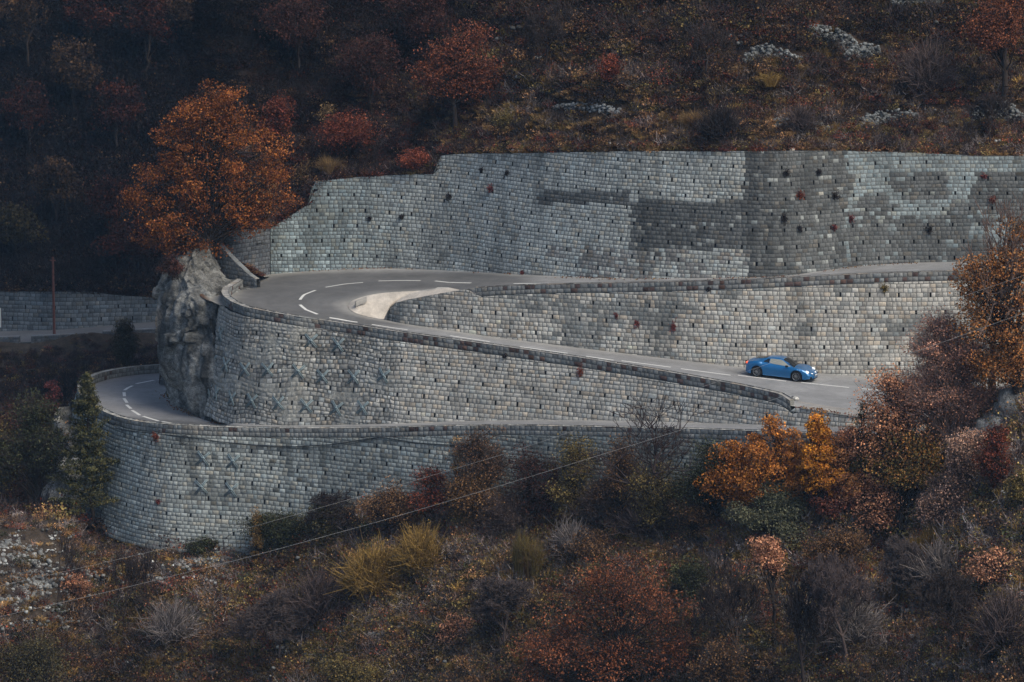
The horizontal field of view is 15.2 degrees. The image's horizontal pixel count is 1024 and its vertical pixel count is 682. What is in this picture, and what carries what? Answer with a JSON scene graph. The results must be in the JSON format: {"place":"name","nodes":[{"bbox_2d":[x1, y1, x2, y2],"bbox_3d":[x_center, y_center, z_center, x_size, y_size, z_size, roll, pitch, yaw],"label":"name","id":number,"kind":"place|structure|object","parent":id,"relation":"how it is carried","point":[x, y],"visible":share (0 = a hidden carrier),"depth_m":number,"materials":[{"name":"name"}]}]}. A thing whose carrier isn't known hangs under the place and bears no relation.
{"place":"outdoors","nodes":[
{"label":"outdoors","id":0,"kind":"place"},
{"bbox_2d":[0,3,183,296],"bbox_3d":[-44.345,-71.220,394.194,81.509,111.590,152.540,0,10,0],"label":"hillside","id":1,"kind":"structure","parent":0,"point":[3,290],"depth_m":329.39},
{"bbox_2d":[0,195,49,256],"bbox_3d":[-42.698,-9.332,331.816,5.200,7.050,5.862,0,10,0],"label":"forest tree","id":2,"kind":"object","parent":1,"relation":"on","point":[15,220],"visible":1,"depth_m":331.17,"materials":[{"name":"green plant"}]},
{"bbox_2d":[0,0,54,72],"bbox_3d":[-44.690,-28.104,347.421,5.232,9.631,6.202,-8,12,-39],"label":"forest tree","id":3,"kind":"object","parent":1,"relation":"on","point":[20,13],"visible":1,"depth_m":347.01,"materials":[{"name":"brown plant"}]},
{"bbox_2d":[0,73,60,160],"bbox_3d":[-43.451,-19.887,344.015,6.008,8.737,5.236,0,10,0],"label":"forest tree","id":4,"kind":"object","parent":1,"relation":"on","point":[23,102],"visible":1,"depth_m":343.04,"materials":[{"name":"brown plant"}]},
{"bbox_2d":[26,152,85,226],"bbox_3d":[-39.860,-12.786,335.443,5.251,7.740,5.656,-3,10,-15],"label":"forest tree","id":5,"kind":"object","parent":1,"relation":"on","point":[56,169],"visible":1,"depth_m":335.14,"materials":[{"name":"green plant"}]},
{"bbox_2d":[49,32,103,116],"bbox_3d":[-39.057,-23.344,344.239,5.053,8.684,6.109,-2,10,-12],"label":"forest tree","id":6,"kind":"object","parent":1,"relation":"on","point":[68,67],"visible":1,"depth_m":343.78,"materials":[{"name":"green plant"}]},
{"bbox_2d":[62,0,121,59],"bbox_3d":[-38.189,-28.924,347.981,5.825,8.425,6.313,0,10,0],"label":"forest tree","id":7,"kind":"object","parent":1,"relation":"on","point":[84,13],"visible":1,"depth_m":347.23,"materials":[{"name":"brown plant"}]},
{"bbox_2d":[81,170,135,234],"bbox_3d":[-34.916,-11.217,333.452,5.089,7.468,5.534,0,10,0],"label":"forest tree","id":8,"kind":"object","parent":1,"relation":"on","point":[101,203],"visible":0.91,"depth_m":332.61,"materials":[{"name":"brown plant"}]},
{"bbox_2d":[88,77,145,161],"bbox_3d":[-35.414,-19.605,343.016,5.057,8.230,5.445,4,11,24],"label":"forest tree","id":9,"kind":"object","parent":1,"relation":"on","point":[116,115],"visible":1,"depth_m":342.08,"materials":[{"name":"brown plant"}]},
{"bbox_2d":[90,214,159,269],"bbox_3d":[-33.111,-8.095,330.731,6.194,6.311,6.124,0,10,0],"label":"forest tree","id":10,"kind":"object","parent":1,"relation":"on","point":[122,233],"visible":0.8,"depth_m":329.67,"materials":[{"name":"brown plant"}]},
{"bbox_2d":[117,0,177,76],"bbox_3d":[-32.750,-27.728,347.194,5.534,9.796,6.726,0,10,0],"label":"forest tree","id":11,"kind":"object","parent":1,"relation":"on","point":[146,25],"visible":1,"depth_m":346.69,"materials":[{"name":"brown plant"}]},
{"bbox_2d":[0,0,460,299],"bbox_3d":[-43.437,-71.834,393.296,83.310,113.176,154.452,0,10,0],"label":"distant wood","id":12,"kind":"object","parent":1,"relation":"on","point":[73,234],"visible":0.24,"depth_m":343.37,"materials":[{"name":"black plant"}]},
{"bbox_2d":[0,313,387,341],"bbox_3d":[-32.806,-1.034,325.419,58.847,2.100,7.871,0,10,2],"label":"road","id":13,"kind":"structure","parent":0,"point":[25,336],"depth_m":326.80,"materials":[{"name":"asphalt"}]},
{"bbox_2d":[0,291,424,330],"bbox_3d":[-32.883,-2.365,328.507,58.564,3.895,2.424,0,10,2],"label":"retaining wall","id":14,"kind":"structure","parent":13,"relation":"on","point":[25,311],"depth_m":328.27,"materials":[{"name":"stone"}]},
{"bbox_2d":[0,331,447,547],"bbox_3d":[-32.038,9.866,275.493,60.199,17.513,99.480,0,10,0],"label":"gully","id":15,"kind":"object","parent":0,"point":[65,342],"visible":0.02,"depth_m":320.96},
{"bbox_2d":[0,382,78,505],"bbox_3d":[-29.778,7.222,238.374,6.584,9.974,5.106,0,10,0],"label":"autumn tree","id":16,"kind":"object","parent":15,"relation":"on","point":[35,423],"visible":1,"depth_m":237.90,"materials":[{"name":"green plant"}]},
{"bbox_2d":[41,402,111,512],"bbox_3d":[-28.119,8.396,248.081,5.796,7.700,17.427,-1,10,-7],"label":"rock outcrop","id":17,"kind":"object","parent":15,"relation":"on","point":[68,411],"visible":0.14,"depth_m":243.78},
{"bbox_2d":[46,370,119,529],"bbox_3d":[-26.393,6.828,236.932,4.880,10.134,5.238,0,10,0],"label":"pine tree","id":18,"kind":"object","parent":15,"relation":"on","point":[86,406],"visible":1,"depth_m":236.66,"materials":[{"name":"green plant"}]},
{"bbox_2d":[0,328,467,550],"bbox_3d":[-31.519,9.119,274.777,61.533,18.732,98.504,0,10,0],"label":"scrub","id":19,"kind":"object","parent":15,"relation":"on","point":[10,386],"visible":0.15,"depth_m":316.72,"materials":[{"name":"brown plant"}]},
{"bbox_2d":[200,255,267,306],"bbox_3d":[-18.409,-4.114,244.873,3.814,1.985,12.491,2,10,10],"label":"ledge path","id":20,"kind":"structure","parent":0,"point":[216,299],"depth_m":241.94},
{"bbox_2d":[217,243,259,287],"bbox_3d":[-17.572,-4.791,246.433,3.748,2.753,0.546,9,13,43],"label":"stone wall","id":21,"kind":"structure","parent":20,"relation":"on","point":[232,266],"depth_m":246.42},
{"bbox_2d":[348,287,474,318],"bbox_3d":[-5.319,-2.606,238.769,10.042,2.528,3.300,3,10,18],"label":"gravel bank","id":22,"kind":"structure","parent":0,"point":[379,305],"depth_m":239.15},
{"bbox_2d":[90,373,924,442],"bbox_3d":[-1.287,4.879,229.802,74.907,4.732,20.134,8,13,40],"label":"road","id":23,"kind":"structure","parent":0,"point":[142,399],"depth_m":242.44,"materials":[{"name":"asphalt"}]},
{"bbox_2d":[70,364,942,554],"bbox_3d":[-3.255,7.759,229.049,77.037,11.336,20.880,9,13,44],"label":"retaining wall","id":24,"kind":"structure","parent":23,"relation":"on","point":[144,477],"depth_m":231.49,"materials":[{"name":"stone"}]},
{"bbox_2d":[204,278,930,427],"bbox_3d":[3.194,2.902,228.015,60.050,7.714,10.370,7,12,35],"label":"retaining wall","id":25,"kind":"structure","parent":23,"relation":"on","point":[434,383],"depth_m":230.88,"materials":[{"name":"stone"}]},
{"bbox_2d":[0,399,1023,681],"bbox_3d":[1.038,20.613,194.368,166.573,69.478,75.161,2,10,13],"label":"slope","id":26,"kind":"structure","parent":0,"point":[38,535],"depth_m":226.16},
{"bbox_2d":[0,532,58,609],"bbox_3d":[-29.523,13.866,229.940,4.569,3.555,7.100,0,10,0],"label":"scree","id":27,"kind":"structure","parent":26,"relation":"on","point":[6,543],"depth_m":230.12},
{"bbox_2d":[0,624,88,681],"bbox_3d":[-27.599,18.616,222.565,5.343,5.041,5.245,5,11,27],"label":"autumn tree","id":28,"kind":"object","parent":26,"relation":"on","point":[35,654],"visible":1,"depth_m":222.24,"materials":[{"name":"green plant"}]},
{"bbox_2d":[129,592,213,648],"bbox_3d":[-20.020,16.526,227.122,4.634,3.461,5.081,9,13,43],"label":"shrub","id":29,"kind":"object","parent":26,"relation":"on","point":[169,622],"visible":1,"depth_m":226.53,"materials":[{"name":"grey plant"}]},
{"bbox_2d":[225,586,303,660],"bbox_3d":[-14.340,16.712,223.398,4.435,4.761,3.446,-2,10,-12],"label":"bare tree","id":30,"kind":"object","parent":26,"relation":"on","point":[272,611],"visible":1,"depth_m":222.65,"materials":[{"name":"grey plant"}]},
{"bbox_2d":[226,507,315,556],"bbox_3d":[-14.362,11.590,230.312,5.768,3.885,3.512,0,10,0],"label":"autumn tree","id":31,"kind":"object","parent":26,"relation":"on","point":[277,530],"visible":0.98,"depth_m":229.92,"materials":[{"name":"green plant"}]},
{"bbox_2d":[275,549,360,632],"bbox_3d":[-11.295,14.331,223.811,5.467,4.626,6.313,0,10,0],"label":"shrub","id":32,"kind":"object","parent":26,"relation":"on","point":[314,596],"visible":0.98,"depth_m":223.37,"materials":[{"name":"grey plant"}]},
{"bbox_2d":[289,493,351,546],"bbox_3d":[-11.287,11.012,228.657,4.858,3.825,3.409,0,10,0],"label":"autumn tree","id":33,"kind":"object","parent":26,"relation":"on","point":[324,526],"visible":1,"depth_m":228.34,"materials":[{"name":"green plant"}]},
{"bbox_2d":[304,488,363,538],"bbox_3d":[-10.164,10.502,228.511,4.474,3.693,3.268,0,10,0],"label":"bare tree","id":34,"kind":"object","parent":26,"relation":"on","point":[328,500],"visible":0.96,"depth_m":227.83,"materials":[{"name":"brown plant"}]},
{"bbox_2d":[304,647,395,681],"bbox_3d":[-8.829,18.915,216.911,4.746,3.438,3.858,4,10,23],"label":"bush","id":35,"kind":"object","parent":26,"relation":"on","point":[347,671],"visible":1,"depth_m":216.38,"materials":[{"name":"plant"}]},
{"bbox_2d":[325,526,410,600],"bbox_3d":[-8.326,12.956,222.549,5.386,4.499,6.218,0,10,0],"label":"shrub","id":36,"kind":"object","parent":26,"relation":"on","point":[370,572],"visible":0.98,"depth_m":222.03,"materials":[{"name":"yellow plant"}]},
{"bbox_2d":[348,473,425,536],"bbox_3d":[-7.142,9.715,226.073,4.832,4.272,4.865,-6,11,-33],"label":"autumn tree","id":37,"kind":"object","parent":26,"relation":"on","point":[381,505],"visible":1,"depth_m":225.22,"materials":[{"name":"brown plant"}]},
{"bbox_2d":[385,519,459,577],"bbox_3d":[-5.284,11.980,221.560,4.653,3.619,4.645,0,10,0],"label":"shrub","id":38,"kind":"object","parent":26,"relation":"on","point":[417,552],"visible":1,"depth_m":221.11,"materials":[{"name":"yellow plant"}]},
{"bbox_2d":[402,458,454,518],"bbox_3d":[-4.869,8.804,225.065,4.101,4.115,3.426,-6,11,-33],"label":"autumn tree","id":39,"kind":"object","parent":26,"relation":"on","point":[427,499],"visible":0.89,"depth_m":224.77,"materials":[{"name":"red plant"}]},
{"bbox_2d":[425,465,517,530],"bbox_3d":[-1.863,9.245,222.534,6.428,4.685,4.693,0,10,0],"label":"autumn tree","id":40,"kind":"object","parent":26,"relation":"on","point":[471,503],"visible":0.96,"depth_m":222.05,"materials":[{"name":"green plant"}]},
{"bbox_2d":[435,424,519,511],"bbox_3d":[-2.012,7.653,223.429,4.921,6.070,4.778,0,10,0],"label":"autumn tree","id":41,"kind":"object","parent":26,"relation":"on","point":[472,447],"visible":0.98,"depth_m":222.78,"materials":[{"name":"brown plant"}]},
{"bbox_2d":[459,481,536,545],"bbox_3d":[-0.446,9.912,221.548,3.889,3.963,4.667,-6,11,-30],"label":"autumn tree","id":42,"kind":"object","parent":26,"relation":"on","point":[504,517],"visible":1,"depth_m":221.45,"materials":[{"name":"brown plant"}]},
{"bbox_2d":[469,572,532,648],"bbox_3d":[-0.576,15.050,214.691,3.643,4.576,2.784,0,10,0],"label":"bare tree","id":43,"kind":"object","parent":26,"relation":"on","point":[503,594],"visible":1,"depth_m":213.85,"materials":[{"name":"grey plant"}]},
{"bbox_2d":[0,376,1023,681],"bbox_3d":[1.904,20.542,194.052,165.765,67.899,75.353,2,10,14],"label":"scrub","id":44,"kind":"object","parent":26,"relation":"on","point":[238,588],"visible":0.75,"depth_m":218.13,"materials":[{"name":"brown plant"}]},
{"bbox_2d":[508,525,548,581],"bbox_3d":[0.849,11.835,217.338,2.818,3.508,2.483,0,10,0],"label":"shrub","id":45,"kind":"object","parent":26,"relation":"on","point":[527,559],"visible":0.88,"depth_m":217.14,"materials":[{"name":"green plant"}]},
{"bbox_2d":[499,433,580,527],"bbox_3d":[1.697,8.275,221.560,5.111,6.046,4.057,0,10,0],"label":"autumn tree","id":46,"kind":"object","parent":26,"relation":"on","point":[537,502],"visible":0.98,"depth_m":221.22,"materials":[{"name":"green plant"}]},
{"bbox_2d":[537,506,599,561],"bbox_3d":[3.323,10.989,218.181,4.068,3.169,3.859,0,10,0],"label":"shrub","id":47,"kind":"object","parent":26,"relation":"on","point":[567,530],"visible":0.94,"depth_m":217.73,"materials":[{"name":"grey plant"}]},
{"bbox_2d":[541,430,609,521],"bbox_3d":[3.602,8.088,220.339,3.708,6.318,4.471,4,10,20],"label":"autumn tree","id":48,"kind":"object","parent":26,"relation":"on","point":[571,482],"visible":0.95,"depth_m":219.82,"materials":[{"name":"green plant"}]},
{"bbox_2d":[541,518,626,568],"bbox_3d":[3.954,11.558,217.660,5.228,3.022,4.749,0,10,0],"label":"shrub","id":49,"kind":"object","parent":26,"relation":"on","point":[591,545],"visible":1,"depth_m":216.98,"materials":[{"name":"brown plant"}]},
{"bbox_2d":[552,470,637,527],"bbox_3d":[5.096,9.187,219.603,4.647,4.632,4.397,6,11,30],"label":"autumn tree","id":50,"kind":"object","parent":26,"relation":"on","point":[595,513],"visible":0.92,"depth_m":219.23,"materials":[{"name":"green plant"}]},
{"bbox_2d":[505,547,702,681],"bbox_3d":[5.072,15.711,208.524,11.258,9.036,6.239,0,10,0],"label":"autumn tree","id":51,"kind":"object","parent":26,"relation":"on","point":[609,653],"visible":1,"depth_m":208.16,"materials":[{"name":"brown plant"}]},
{"bbox_2d":[583,424,649,527],"bbox_3d":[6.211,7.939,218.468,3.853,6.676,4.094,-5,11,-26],"label":"autumn tree","id":52,"kind":"object","parent":26,"relation":"on","point":[623,465],"visible":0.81,"depth_m":218.44,"materials":[{"name":"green plant"}]},
{"bbox_2d":[564,393,711,538],"bbox_3d":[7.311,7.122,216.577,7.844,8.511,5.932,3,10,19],"label":"bare tree","id":53,"kind":"object","parent":26,"relation":"on","point":[656,444],"visible":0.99,"depth_m":216.35,"materials":[{"name":"grey plant"}]},
{"bbox_2d":[597,495,679,542],"bbox_3d":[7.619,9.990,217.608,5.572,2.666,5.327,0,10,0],"label":"shrub","id":54,"kind":"object","parent":26,"relation":"on","point":[632,522],"visible":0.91,"depth_m":217.12,"materials":[{"name":"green plant"}]},
{"bbox_2d":[615,450,686,532],"bbox_3d":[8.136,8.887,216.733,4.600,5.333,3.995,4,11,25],"label":"autumn tree","id":55,"kind":"object","parent":26,"relation":"on","point":[656,503],"visible":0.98,"depth_m":216.25,"materials":[{"name":"green plant"}]},
{"bbox_2d":[664,553,716,602],"bbox_3d":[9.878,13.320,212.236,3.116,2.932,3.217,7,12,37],"label":"autumn tree","id":56,"kind":"object","parent":26,"relation":"on","point":[687,571],"visible":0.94,"depth_m":211.83,"materials":[{"name":"green plant"}]},
{"bbox_2d":[659,487,725,538],"bbox_3d":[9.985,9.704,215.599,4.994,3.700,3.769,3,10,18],"label":"autumn tree","id":57,"kind":"object","parent":26,"relation":"on","point":[688,518],"visible":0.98,"depth_m":215.19,"materials":[{"name":"green plant"}]},
{"bbox_2d":[657,433,750,530],"bbox_3d":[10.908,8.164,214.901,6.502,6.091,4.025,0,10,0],"label":"autumn tree","id":58,"kind":"object","parent":26,"relation":"on","point":[701,468],"visible":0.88,"depth_m":214.73,"materials":[{"name":"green plant"}]},
{"bbox_2d":[679,624,761,681],"bbox_3d":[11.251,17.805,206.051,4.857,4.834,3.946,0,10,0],"label":"autumn tree","id":59,"kind":"object","parent":26,"relation":"on","point":[720,659],"visible":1,"depth_m":205.82,"materials":[{"name":"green plant"}]},
{"bbox_2d":[689,554,765,672],"bbox_3d":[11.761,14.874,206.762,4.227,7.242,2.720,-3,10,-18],"label":"bare tree","id":60,"kind":"object","parent":26,"relation":"on","point":[720,594],"visible":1,"depth_m":206.43,"materials":[{"name":"grey plant"}]},
{"bbox_2d":[692,437,765,529],"bbox_3d":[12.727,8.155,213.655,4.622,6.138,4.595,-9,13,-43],"label":"autumn tree","id":61,"kind":"object","parent":26,"relation":"on","point":[737,493],"visible":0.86,"depth_m":213.21,"materials":[{"name":"brown plant"}]},
{"bbox_2d":[745,533,787,630],"bbox_3d":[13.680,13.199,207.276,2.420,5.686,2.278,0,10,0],"label":"autumn tree","id":62,"kind":"object","parent":26,"relation":"on","point":[767,548],"visible":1,"depth_m":206.78,"materials":[{"name":"orange plant"}]},
{"bbox_2d":[721,477,813,547],"bbox_3d":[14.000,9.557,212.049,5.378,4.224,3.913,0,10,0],"label":"autumn tree","id":63,"kind":"object","parent":26,"relation":"on","point":[775,510],"visible":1,"depth_m":211.56,"materials":[{"name":"green plant"}]},
{"bbox_2d":[735,412,803,516],"bbox_3d":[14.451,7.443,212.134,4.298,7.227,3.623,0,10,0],"label":"autumn tree","id":64,"kind":"object","parent":26,"relation":"on","point":[775,468],"visible":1,"depth_m":211.59,"materials":[{"name":"orange plant"}]},
{"bbox_2d":[774,425,813,502],"bbox_3d":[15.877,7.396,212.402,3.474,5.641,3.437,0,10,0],"label":"autumn tree","id":65,"kind":"object","parent":26,"relation":"on","point":[794,482],"visible":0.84,"depth_m":211.70,"materials":[{"name":"brown plant"}]},
{"bbox_2d":[769,569,834,681],"bbox_3d":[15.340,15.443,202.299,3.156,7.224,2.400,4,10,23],"label":"bare tree","id":66,"kind":"object","parent":26,"relation":"on","point":[796,601],"visible":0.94,"depth_m":201.92,"materials":[{"name":"grey plant"}]},
{"bbox_2d":[795,408,845,536],"bbox_3d":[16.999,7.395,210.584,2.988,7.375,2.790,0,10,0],"label":"autumn tree","id":67,"kind":"object","parent":26,"relation":"on","point":[815,462],"visible":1,"depth_m":210.09,"materials":[{"name":"orange plant"}]},
{"bbox_2d":[801,548,872,666],"bbox_3d":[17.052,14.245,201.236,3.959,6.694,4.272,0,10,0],"label":"bare tree","id":68,"kind":"object","parent":26,"relation":"on","point":[830,579],"visible":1,"depth_m":200.68,"materials":[{"name":"grey plant"}]},
{"bbox_2d":[798,518,877,565],"bbox_3d":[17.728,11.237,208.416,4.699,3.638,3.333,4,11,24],"label":"autumn tree","id":69,"kind":"object","parent":26,"relation":"on","point":[845,544],"visible":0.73,"depth_m":207.82,"materials":[{"name":"brown plant"}]},
{"bbox_2d":[801,579,897,653],"bbox_3d":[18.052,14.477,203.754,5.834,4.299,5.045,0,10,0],"label":"shrub","id":70,"kind":"object","parent":26,"relation":"on","point":[855,623],"visible":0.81,"depth_m":203.25,"materials":[{"name":"grey plant"}]},
{"bbox_2d":[822,431,878,513],"bbox_3d":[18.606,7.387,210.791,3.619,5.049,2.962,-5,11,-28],"label":"autumn tree","id":71,"kind":"object","parent":26,"relation":"on","point":[842,461],"visible":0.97,"depth_m":210.11,"materials":[{"name":"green plant"}]},
{"bbox_2d":[842,463,911,536],"bbox_3d":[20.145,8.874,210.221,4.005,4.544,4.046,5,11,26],"label":"autumn tree","id":72,"kind":"object","parent":26,"relation":"on","point":[878,510],"visible":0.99,"depth_m":209.69,"materials":[{"name":"brown plant"}]},
{"bbox_2d":[843,363,948,535],"bbox_3d":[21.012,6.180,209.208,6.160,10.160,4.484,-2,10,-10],"label":"autumn tree","id":73,"kind":"object","parent":26,"relation":"on","point":[884,418],"visible":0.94,"depth_m":208.60,"materials":[{"name":"brown plant"}]},
{"bbox_2d":[868,533,927,619],"bbox_3d":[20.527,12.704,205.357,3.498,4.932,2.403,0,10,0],"label":"bare tree","id":74,"kind":"object","parent":26,"relation":"on","point":[896,553],"visible":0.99,"depth_m":204.76,"materials":[{"name":"grey plant"}]},
{"bbox_2d":[862,421,954,539],"bbox_3d":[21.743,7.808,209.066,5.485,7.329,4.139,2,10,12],"label":"autumn tree","id":75,"kind":"object","parent":26,"relation":"on","point":[907,494],"visible":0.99,"depth_m":208.65,"materials":[{"name":"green plant"}]},
{"bbox_2d":[900,528,964,586],"bbox_3d":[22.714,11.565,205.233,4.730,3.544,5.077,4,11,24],"label":"shrub","id":76,"kind":"object","parent":26,"relation":"on","point":[937,558],"visible":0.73,"depth_m":204.42,"materials":[{"name":"grey plant"}]},
{"bbox_2d":[895,464,976,532],"bbox_3d":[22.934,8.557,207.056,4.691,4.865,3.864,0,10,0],"label":"autumn tree","id":77,"kind":"object","parent":26,"relation":"on","point":[940,501],"visible":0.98,"depth_m":206.58,"materials":[{"name":"brown plant"}]},
{"bbox_2d":[906,567,979,664],"bbox_3d":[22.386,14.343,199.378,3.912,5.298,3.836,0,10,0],"label":"bare tree","id":78,"kind":"object","parent":26,"relation":"on","point":[950,588],"visible":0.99,"depth_m":198.68,"materials":[{"name":"grey plant"}]},
{"bbox_2d":[932,418,988,484],"bbox_3d":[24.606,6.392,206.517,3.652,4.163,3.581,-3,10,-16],"label":"autumn tree","id":79,"kind":"object","parent":26,"relation":"on","point":[960,456],"visible":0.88,"depth_m":205.95,"materials":[{"name":"brown plant"}]},
{"bbox_2d":[944,208,1023,396],"bbox_3d":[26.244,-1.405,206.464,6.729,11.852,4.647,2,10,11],"label":"autumn tree","id":80,"kind":"object","parent":26,"relation":"on","point":[1008,355],"visible":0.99,"depth_m":205.95,"materials":[{"name":"orange plant"}]},
{"bbox_2d":[951,568,1023,655],"bbox_3d":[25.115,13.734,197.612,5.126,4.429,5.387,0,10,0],"label":"shrub","id":81,"kind":"object","parent":26,"relation":"on","point":[998,619],"visible":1,"depth_m":197.12,"materials":[{"name":"grey plant"}]},
{"bbox_2d":[954,543,1023,588],"bbox_3d":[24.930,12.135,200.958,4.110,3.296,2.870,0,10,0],"label":"autumn tree","id":82,"kind":"object","parent":26,"relation":"on","point":[978,572],"visible":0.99,"depth_m":200.70,"materials":[{"name":"orange plant"}]},
{"bbox_2d":[961,189,1023,401],"bbox_3d":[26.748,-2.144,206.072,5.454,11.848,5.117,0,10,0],"label":"bare tree","id":83,"kind":"object","parent":26,"relation":"on","point":[1008,214],"visible":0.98,"depth_m":205.80,"materials":[{"name":"brown plant"}]},
{"bbox_2d":[972,419,1016,499],"bbox_3d":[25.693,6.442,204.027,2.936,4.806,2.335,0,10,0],"label":"autumn tree","id":84,"kind":"object","parent":26,"relation":"on","point":[992,456],"visible":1,"depth_m":203.94,"materials":[{"name":"red plant"}]},
{"bbox_2d":[153,0,1023,432],"bbox_3d":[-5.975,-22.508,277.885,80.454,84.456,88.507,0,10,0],"label":"hillside","id":85,"kind":"structure","parent":0,"point":[615,104],"depth_m":241.76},
{"bbox_2d":[108,318,140,366],"bbox_3d":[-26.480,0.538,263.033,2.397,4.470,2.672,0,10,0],"label":"evergreen tree","id":86,"kind":"object","parent":85,"relation":"on","point":[124,345],"visible":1,"depth_m":262.44,"materials":[{"name":"green plant"}]},
{"bbox_2d":[116,79,304,259],"bbox_3d":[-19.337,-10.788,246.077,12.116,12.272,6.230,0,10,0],"label":"autumn tree","id":87,"kind":"object","parent":85,"relation":"on","point":[209,225],"visible":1,"depth_m":245.51,"materials":[{"name":"orange plant"}]},
{"bbox_2d":[152,241,303,423],"bbox_3d":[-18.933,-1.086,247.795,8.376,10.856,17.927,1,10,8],"label":"rock outcrop","id":88,"kind":"object","parent":85,"relation":"on","point":[185,319],"visible":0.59,"depth_m":242.59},
{"bbox_2d":[255,89,297,149],"bbox_3d":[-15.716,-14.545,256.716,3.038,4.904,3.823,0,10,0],"label":"autumn tree","id":89,"kind":"object","parent":85,"relation":"on","point":[279,118],"visible":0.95,"depth_m":256.08,"materials":[{"name":"red plant"}]},
{"bbox_2d":[254,0,336,71],"bbox_3d":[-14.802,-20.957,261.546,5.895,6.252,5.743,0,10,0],"label":"autumn tree","id":90,"kind":"object","parent":85,"relation":"on","point":[300,17],"visible":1,"depth_m":260.78,"materials":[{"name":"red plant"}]},
{"bbox_2d":[309,105,378,165],"bbox_3d":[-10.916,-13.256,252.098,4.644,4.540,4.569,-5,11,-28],"label":"autumn tree","id":91,"kind":"object","parent":85,"relation":"on","point":[347,131],"visible":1,"depth_m":251.67,"materials":[{"name":"red plant"}]},
{"bbox_2d":[326,21,408,116],"bbox_3d":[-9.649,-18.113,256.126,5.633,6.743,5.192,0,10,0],"label":"autumn tree","id":92,"kind":"object","parent":85,"relation":"on","point":[362,63],"visible":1,"depth_m":255.45,"materials":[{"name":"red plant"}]},
{"bbox_2d":[366,0,455,58],"bbox_3d":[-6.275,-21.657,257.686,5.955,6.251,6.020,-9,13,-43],"label":"autumn tree","id":93,"kind":"object","parent":85,"relation":"on","point":[423,14],"visible":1,"depth_m":257.32,"materials":[{"name":"brown plant"}]},
{"bbox_2d":[405,13,515,132],"bbox_3d":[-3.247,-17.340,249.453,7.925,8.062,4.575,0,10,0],"label":"autumn tree","id":94,"kind":"object","parent":85,"relation":"on","point":[467,84],"visible":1,"depth_m":249.03,"materials":[{"name":"red plant"}]},
{"bbox_2d":[520,0,574,83],"bbox_3d":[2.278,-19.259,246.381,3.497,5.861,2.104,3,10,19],"label":"bare tree","id":95,"kind":"object","parent":85,"relation":"on","point":[535,38],"visible":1,"depth_m":245.97,"materials":[{"name":"brown plant"}]},
{"bbox_2d":[152,0,1023,383],"bbox_3d":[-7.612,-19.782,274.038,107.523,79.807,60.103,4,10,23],"label":"scrub","id":96,"kind":"object","parent":85,"relation":"on","point":[220,42],"visible":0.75,"depth_m":245.88,"materials":[{"name":"brown plant"}]},
{"bbox_2d":[685,15,738,79],"bbox_3d":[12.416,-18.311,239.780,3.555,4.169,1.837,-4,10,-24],"label":"bare tree","id":97,"kind":"object","parent":85,"relation":"on","point":[710,32],"visible":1,"depth_m":239.46,"materials":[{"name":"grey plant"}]},
{"bbox_2d":[679,93,751,142],"bbox_3d":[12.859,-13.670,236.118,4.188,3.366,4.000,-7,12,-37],"label":"shrub","id":98,"kind":"object","parent":85,"relation":"on","point":[718,122],"visible":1,"depth_m":235.56,"materials":[{"name":"grey plant"}]},
{"bbox_2d":[881,29,971,97],"bbox_3d":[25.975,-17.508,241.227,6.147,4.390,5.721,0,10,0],"label":"shrub","id":99,"kind":"object","parent":85,"relation":"on","point":[926,67],"visible":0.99,"depth_m":240.54,"materials":[{"name":"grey plant"}]},
{"bbox_2d":[955,0,1023,99],"bbox_3d":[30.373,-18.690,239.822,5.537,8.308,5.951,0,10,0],"label":"autumn tree","id":100,"kind":"object","parent":85,"relation":"on","point":[994,29],"visible":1,"depth_m":238.98,"materials":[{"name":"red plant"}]},
{"bbox_2d":[969,90,1014,149],"bbox_3d":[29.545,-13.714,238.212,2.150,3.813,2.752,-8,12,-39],"label":"bare tree","id":101,"kind":"object","parent":85,"relation":"on","point":[987,103],"visible":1,"depth_m":238.01,"materials":[{"name":"grey plant"}]},
{"bbox_2d":[229,261,1022,417],"bbox_3d":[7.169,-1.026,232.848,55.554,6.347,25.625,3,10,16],"label":"road","id":102,"kind":"structure","parent":0,"point":[282,292],"depth_m":238.00,"materials":[{"name":"asphalt"}]},
{"bbox_2d":[197,150,1023,278],"bbox_3d":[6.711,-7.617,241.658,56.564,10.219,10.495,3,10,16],"label":"retaining wall","id":103,"kind":"structure","parent":102,"relation":"on","point":[688,214],"depth_m":237.40,"materials":[{"name":"stone"}]},
{"bbox_2d":[387,269,1023,383],"bbox_3d":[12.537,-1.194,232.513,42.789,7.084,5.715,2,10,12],"label":"retaining wall","id":104,"kind":"structure","parent":102,"relation":"on","point":[724,328],"depth_m":230.25,"materials":[{"name":"stone"}]},
{"bbox_2d":[746,355,817,381],"bbox_3d":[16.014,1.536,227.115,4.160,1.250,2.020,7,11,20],"label":"sports car","id":105,"kind":"object","parent":102,"relation":"on","point":[793,370],"visible":0.99,"depth_m":226.54,"materials":[{"name":"blue paint"}]},
{"bbox_3d":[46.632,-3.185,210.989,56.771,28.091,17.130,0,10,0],"label":"slope back","id":106,"kind":"structure","parent":0,"visible":0},
{"bbox_2d":[877,298,1007,472],"bbox_3d":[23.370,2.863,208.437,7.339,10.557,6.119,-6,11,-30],"label":"autumn tree","id":107,"kind":"object","parent":106,"relation":"on","point":[948,357],"visible":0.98,"depth_m":207.79,"materials":[{"name":"brown plant"}]},
{"bbox_2d":[963,387,1023,447],"bbox_3d":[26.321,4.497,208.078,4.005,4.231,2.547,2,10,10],"label":"rock","id":108,"kind":"object","parent":106,"relation":"on","point":[1004,396],"visible":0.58,"depth_m":207.19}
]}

